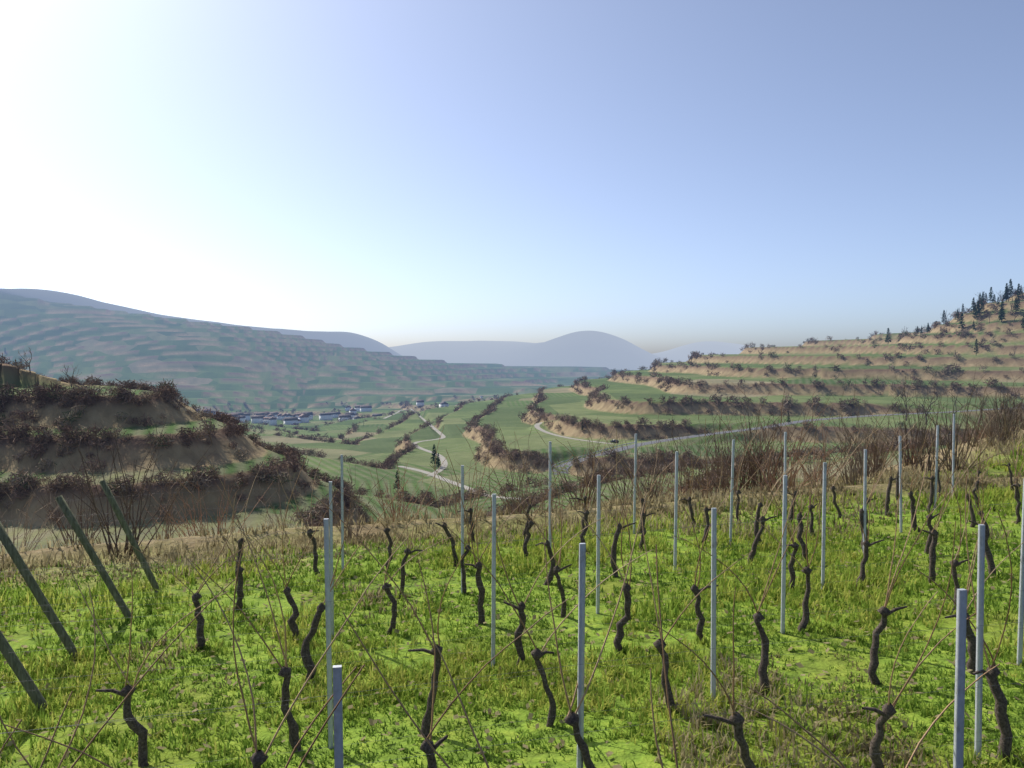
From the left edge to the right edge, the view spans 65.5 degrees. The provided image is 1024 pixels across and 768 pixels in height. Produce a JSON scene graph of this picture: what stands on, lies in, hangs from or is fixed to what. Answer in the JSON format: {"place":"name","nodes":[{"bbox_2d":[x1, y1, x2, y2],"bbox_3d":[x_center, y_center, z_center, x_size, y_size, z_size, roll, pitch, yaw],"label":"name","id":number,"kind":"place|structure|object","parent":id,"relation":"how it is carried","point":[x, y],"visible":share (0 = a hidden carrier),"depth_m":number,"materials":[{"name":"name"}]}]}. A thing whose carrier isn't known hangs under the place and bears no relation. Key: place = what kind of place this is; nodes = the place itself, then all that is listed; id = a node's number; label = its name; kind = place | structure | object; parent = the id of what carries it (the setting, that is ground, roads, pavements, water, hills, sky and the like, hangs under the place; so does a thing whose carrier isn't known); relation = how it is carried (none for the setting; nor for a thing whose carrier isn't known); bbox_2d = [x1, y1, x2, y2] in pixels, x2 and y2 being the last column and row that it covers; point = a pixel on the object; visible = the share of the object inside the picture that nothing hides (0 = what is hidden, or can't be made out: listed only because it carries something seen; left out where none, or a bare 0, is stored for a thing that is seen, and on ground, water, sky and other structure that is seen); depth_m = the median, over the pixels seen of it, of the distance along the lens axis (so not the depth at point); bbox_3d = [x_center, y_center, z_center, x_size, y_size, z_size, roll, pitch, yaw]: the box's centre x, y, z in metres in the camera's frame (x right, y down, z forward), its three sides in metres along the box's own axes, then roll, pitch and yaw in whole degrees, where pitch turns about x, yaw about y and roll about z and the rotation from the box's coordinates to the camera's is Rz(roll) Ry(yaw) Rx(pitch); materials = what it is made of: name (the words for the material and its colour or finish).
{"place":"outdoors","nodes":[
{"label":"outdoors","id":0,"kind":"place"},
{"bbox_2d":[0,288,1023,767],"bbox_3d":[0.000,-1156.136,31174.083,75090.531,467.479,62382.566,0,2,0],"label":"terrain","id":1,"kind":"structure","parent":0,"point":[202,364],"depth_m":199.82,"materials":[{"name":"green plant"}]},
{"bbox_2d":[209,396,481,424],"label":"house walls","id":2,"kind":"structure","parent":1,"relation":"on","point":[304,419],"depth_m":1120.77,"materials":[{"name":"white paint"}]},
{"bbox_2d":[194,400,456,420],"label":"house roofs","id":3,"kind":"structure","parent":2,"relation":"on","point":[257,415],"depth_m":1122.97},
{"bbox_2d":[0,288,1023,526],"bbox_3d":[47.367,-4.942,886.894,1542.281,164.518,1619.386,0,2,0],"label":"bushes","id":4,"kind":"object","parent":1,"relation":"on","point":[291,455],"visible":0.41,"depth_m":223.78,"materials":[{"name":"green plant"}]},
{"bbox_2d":[0,364,1023,558],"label":"bush twigs","id":5,"kind":"object","parent":1,"relation":"on","point":[771,480],"visible":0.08,"depth_m":25.02,"materials":[{"name":"brown plant"}]},
{"bbox_2d":[0,402,1023,767],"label":"vine canes","id":6,"kind":"object","parent":1,"relation":"on","point":[658,626],"visible":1,"depth_m":7.57,"materials":[{"name":"brown plant"}]},
{"bbox_2d":[0,413,1023,767],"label":"trellis wires","id":7,"kind":"object","parent":1,"relation":"on","point":[514,583],"visible":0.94,"depth_m":8.33,"materials":[{"name":"grey metal"}]},
{"bbox_2d":[0,425,1023,767],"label":"grass tufts","id":8,"kind":"object","parent":1,"relation":"on","point":[206,555],"visible":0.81,"depth_m":10.36,"materials":[{"name":"green plant"}]},
{"bbox_2d":[0,414,1023,767],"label":"posts","id":9,"kind":"object","parent":1,"relation":"on","point":[960,663],"depth_m":8.81,"materials":[{"name":"grey metal"}]},
{"bbox_2d":[96,463,1021,767],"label":"vine trunks","id":10,"kind":"object","parent":1,"relation":"on","point":[258,759],"visible":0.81,"depth_m":9.43,"materials":[{"name":"brown wood"}]},
{"bbox_2d":[551,442,634,467],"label":"guard rail","id":11,"kind":"object","parent":1,"relation":"on","point":[594,452],"visible":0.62,"depth_m":355.10,"materials":[{"name":"grey metal"}]},
{"bbox_2d":[383,407,1020,499],"bbox_3d":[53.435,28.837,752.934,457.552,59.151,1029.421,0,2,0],"label":"road surface","id":12,"kind":"object","parent":1,"relation":"on","point":[536,426],"visible":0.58,"depth_m":385.01,"materials":[{"name":"grey asphalt"}]},
{"bbox_2d":[397,286,1018,490],"bbox_3d":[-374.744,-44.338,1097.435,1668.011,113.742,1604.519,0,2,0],"label":"tree trunks","id":13,"kind":"object","parent":1,"relation":"on","point":[921,332],"visible":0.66,"depth_m":626.27,"materials":[{"name":"brown wood"}]},
{"bbox_2d":[4,279,1023,488],"bbox_3d":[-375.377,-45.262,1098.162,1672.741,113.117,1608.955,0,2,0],"label":"conifer trees","id":14,"kind":"object","parent":13,"relation":"attached to","point":[1016,301],"visible":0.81,"depth_m":629.52,"materials":[{"name":"green plant"}]},
{"bbox_2d":[0,0,1023,353],"label":"sky","id":15,"kind":"structure","parent":0,"point":[656,176],"materials":[{"name":"blue"}]}
]}

